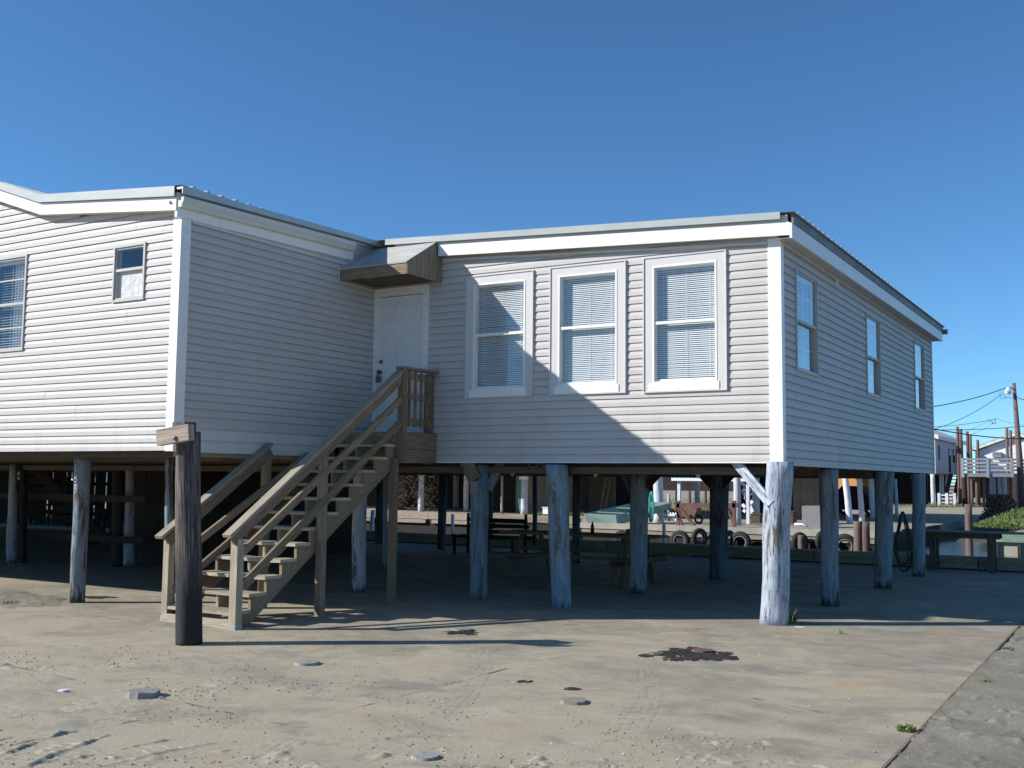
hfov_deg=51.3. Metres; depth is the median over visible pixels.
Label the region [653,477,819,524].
house
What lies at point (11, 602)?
grass tuft
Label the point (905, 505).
grass
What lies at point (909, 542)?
garden hose
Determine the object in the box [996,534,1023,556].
boat
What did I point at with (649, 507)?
garden hose
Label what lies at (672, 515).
white bench
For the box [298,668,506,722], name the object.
slab joint
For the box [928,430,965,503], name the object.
house
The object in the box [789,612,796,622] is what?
grass tuft
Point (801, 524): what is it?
foam roll
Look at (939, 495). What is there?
gate
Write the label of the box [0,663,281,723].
slab joint
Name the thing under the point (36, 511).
plank screen
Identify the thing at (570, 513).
grass
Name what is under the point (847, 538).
tyre
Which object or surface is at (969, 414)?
power line
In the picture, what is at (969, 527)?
water post
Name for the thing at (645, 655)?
tar scrap
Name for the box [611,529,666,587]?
saw horse
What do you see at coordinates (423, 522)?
bulkhead
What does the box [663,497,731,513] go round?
grass
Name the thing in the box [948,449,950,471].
door
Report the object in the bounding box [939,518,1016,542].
bank slope
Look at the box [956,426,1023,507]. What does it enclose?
raised deck
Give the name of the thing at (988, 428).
power line
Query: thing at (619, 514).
rowing boat
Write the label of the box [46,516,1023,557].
canal water
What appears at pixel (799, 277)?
window
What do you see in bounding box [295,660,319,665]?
pile stump
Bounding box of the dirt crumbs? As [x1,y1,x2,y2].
[0,625,893,767]
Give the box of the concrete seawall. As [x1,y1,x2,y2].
[580,522,1019,550]
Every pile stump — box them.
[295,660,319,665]
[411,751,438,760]
[451,627,472,631]
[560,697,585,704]
[691,648,712,652]
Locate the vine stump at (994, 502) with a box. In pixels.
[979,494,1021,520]
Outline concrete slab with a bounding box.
[0,523,1023,767]
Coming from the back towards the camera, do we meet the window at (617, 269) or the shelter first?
the shelter
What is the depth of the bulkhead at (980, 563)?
23.07 m
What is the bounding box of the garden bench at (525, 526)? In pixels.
[451,513,531,553]
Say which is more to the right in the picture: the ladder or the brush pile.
the ladder
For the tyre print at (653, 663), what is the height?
0.001 m
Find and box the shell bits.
[14,610,974,762]
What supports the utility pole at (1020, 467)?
on the bank slope
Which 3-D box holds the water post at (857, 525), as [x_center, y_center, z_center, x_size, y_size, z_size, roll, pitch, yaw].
[11.119,5.136,34.263,0.283,1.442,0.283,-2,-6,31]
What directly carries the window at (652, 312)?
in the stilt house at (776, 351)
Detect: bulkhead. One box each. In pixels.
[0,517,1023,572]
[46,502,581,537]
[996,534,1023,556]
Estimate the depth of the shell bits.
8.11 m
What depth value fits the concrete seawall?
37.58 m
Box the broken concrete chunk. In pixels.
[127,687,160,699]
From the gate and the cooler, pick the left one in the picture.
the cooler
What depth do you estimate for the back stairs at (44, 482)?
25.51 m
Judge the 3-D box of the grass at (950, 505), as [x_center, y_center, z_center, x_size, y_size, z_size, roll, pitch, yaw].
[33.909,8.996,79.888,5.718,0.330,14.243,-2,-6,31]
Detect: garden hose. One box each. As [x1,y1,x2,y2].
[518,479,521,511]
[648,491,653,521]
[894,511,911,571]
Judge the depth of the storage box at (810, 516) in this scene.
38.17 m
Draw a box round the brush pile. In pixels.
[388,475,438,509]
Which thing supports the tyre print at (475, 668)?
on the concrete slab
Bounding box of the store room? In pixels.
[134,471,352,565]
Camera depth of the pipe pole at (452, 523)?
29.26 m
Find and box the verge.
[886,622,1023,767]
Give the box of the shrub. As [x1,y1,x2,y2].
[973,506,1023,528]
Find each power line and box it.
[934,387,1006,406]
[934,428,1023,438]
[935,394,1001,428]
[956,426,1023,429]
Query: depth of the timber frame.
38.15 m
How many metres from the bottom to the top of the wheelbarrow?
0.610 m
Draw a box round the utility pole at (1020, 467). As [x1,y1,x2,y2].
[1005,383,1023,513]
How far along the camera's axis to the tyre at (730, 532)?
36.70 m
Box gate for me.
[937,493,955,506]
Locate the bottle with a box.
[590,521,593,533]
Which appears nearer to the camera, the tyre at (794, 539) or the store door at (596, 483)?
the tyre at (794, 539)
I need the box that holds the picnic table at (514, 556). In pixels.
[488,530,690,585]
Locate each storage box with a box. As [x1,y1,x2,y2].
[790,511,797,522]
[802,505,819,527]
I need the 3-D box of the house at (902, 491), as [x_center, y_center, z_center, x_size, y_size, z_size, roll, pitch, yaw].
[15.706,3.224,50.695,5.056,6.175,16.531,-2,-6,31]
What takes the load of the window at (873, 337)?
in the stilt house at (776, 351)
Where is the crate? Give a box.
[750,513,762,522]
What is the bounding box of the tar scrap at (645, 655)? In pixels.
[638,654,653,657]
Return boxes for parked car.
[838,486,874,515]
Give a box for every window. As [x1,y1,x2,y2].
[0,254,28,351]
[111,242,146,302]
[464,270,534,398]
[549,260,626,395]
[643,249,727,392]
[792,267,818,376]
[863,312,881,398]
[913,339,925,412]
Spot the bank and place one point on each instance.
(948, 518)
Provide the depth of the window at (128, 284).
13.20 m
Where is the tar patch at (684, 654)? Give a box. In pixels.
[652,646,737,660]
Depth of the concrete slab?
9.77 m
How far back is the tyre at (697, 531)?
37.26 m
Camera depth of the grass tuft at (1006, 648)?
10.78 m
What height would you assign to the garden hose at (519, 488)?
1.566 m
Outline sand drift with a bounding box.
[0,658,832,767]
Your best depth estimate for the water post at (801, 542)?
35.22 m
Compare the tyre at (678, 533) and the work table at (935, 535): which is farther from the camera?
the tyre at (678, 533)
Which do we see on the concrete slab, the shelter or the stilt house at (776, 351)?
the stilt house at (776, 351)
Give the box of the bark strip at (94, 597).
[85,596,118,598]
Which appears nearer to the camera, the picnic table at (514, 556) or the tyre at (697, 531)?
the picnic table at (514, 556)
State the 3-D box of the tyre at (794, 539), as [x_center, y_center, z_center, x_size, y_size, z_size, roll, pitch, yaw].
[9.588,5.288,35.518,0.714,0.709,0.195,3,-6,-26]
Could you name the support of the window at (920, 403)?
in the stilt house at (776, 351)
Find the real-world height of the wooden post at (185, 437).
2.220 m
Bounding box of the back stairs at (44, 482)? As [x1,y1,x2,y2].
[18,471,111,548]
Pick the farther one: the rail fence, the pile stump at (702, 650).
the rail fence
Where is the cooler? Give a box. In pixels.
[542,507,547,513]
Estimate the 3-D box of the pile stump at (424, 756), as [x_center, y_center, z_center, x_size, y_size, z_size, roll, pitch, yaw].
[-0.517,2.222,6.350,0.165,0.030,0.164,-2,-6,31]
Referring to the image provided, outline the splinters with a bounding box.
[443,630,478,634]
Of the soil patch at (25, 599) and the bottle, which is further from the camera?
the bottle
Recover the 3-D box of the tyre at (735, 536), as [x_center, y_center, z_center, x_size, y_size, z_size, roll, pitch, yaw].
[7.830,5.425,36.559,0.755,0.749,0.207,-2,-6,25]
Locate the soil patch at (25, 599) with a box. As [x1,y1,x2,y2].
[0,589,67,607]
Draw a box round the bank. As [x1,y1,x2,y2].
[47,485,1023,532]
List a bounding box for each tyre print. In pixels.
[429,638,493,715]
[615,661,662,728]
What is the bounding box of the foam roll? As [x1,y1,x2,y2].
[794,523,807,527]
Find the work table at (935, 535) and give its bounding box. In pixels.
[902,529,1023,572]
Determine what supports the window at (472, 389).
in the stilt house at (776, 351)
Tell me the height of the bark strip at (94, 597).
0.011 m
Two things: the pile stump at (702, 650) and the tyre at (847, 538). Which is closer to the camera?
the pile stump at (702, 650)
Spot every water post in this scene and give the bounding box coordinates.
[798,535,804,547]
[853,521,861,550]
[862,522,869,550]
[964,504,972,555]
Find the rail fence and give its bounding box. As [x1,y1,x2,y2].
[0,492,146,543]
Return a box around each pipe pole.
[369,510,374,530]
[451,514,453,533]
[662,523,665,542]
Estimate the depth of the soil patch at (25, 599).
13.95 m
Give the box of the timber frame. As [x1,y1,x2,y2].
[674,501,738,526]
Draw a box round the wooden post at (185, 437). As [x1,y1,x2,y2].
[156,422,202,645]
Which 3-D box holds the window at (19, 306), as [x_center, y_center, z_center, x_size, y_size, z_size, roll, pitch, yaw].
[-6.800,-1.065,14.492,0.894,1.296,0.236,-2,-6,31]
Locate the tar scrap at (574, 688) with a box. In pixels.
[563,687,581,690]
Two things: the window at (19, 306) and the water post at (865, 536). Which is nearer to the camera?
the window at (19, 306)
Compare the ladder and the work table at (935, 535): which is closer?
the work table at (935, 535)
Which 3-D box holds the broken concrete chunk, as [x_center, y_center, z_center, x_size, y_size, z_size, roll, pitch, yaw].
[-2.777,2.335,8.040,0.256,0.060,0.247,-2,-6,31]
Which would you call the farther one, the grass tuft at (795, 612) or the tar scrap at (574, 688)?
the grass tuft at (795, 612)
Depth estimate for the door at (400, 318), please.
15.62 m
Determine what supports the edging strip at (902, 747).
attached to the concrete slab
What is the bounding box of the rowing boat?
[584,502,671,523]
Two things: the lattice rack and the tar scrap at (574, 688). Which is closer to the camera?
the tar scrap at (574, 688)
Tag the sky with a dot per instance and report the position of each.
(895, 128)
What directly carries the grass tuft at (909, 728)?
on the concrete slab
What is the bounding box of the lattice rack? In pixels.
[741,481,753,515]
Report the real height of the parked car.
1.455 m
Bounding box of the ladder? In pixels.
[600,477,610,509]
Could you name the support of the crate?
on the bank
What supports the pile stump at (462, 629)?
on the concrete slab
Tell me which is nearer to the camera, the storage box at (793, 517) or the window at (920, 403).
the window at (920, 403)
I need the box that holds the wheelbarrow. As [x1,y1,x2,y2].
[669,508,702,523]
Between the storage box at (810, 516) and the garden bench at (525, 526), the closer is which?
the garden bench at (525, 526)
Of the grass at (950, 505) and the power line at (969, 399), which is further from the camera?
the grass at (950, 505)
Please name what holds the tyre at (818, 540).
hanging from the concrete seawall
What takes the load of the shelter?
on the bank
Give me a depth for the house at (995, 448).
86.34 m
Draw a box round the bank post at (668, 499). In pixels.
[667,494,669,520]
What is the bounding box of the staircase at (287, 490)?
[155,366,438,629]
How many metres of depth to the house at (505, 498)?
52.95 m
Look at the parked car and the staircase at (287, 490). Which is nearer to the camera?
the staircase at (287, 490)
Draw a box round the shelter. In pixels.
[671,477,749,523]
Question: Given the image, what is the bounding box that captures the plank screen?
[0,472,124,526]
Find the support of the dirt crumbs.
on the concrete slab
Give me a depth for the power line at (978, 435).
47.92 m
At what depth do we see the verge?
7.38 m
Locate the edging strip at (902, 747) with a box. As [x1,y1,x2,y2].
[881,620,1023,767]
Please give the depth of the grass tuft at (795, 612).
12.75 m
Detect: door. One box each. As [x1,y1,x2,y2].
[376,294,422,431]
[590,476,615,510]
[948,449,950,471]
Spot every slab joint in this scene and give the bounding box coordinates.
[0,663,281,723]
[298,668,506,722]
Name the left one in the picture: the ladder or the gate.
the ladder
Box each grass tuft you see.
[2,600,17,604]
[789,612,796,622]
[790,609,801,620]
[896,723,915,732]
[1000,646,1013,649]
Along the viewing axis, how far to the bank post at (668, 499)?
42.99 m
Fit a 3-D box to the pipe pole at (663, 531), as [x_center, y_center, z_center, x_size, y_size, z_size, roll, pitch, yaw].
[3.714,4.224,26.041,0.091,1.633,0.092,-2,-6,31]
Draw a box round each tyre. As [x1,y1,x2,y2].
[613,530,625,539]
[670,530,689,542]
[691,528,707,543]
[728,530,733,544]
[729,531,750,545]
[791,532,808,547]
[815,531,820,548]
[839,534,853,549]
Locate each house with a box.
[0,181,947,625]
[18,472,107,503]
[367,475,653,513]
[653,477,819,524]
[838,475,927,523]
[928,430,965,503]
[972,432,1023,500]
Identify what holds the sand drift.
on the ground
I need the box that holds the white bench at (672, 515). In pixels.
[659,512,680,520]
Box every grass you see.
[532,508,594,515]
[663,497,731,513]
[893,504,928,507]
[926,502,999,506]
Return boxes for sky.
[0,0,1023,484]
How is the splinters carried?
on the concrete slab

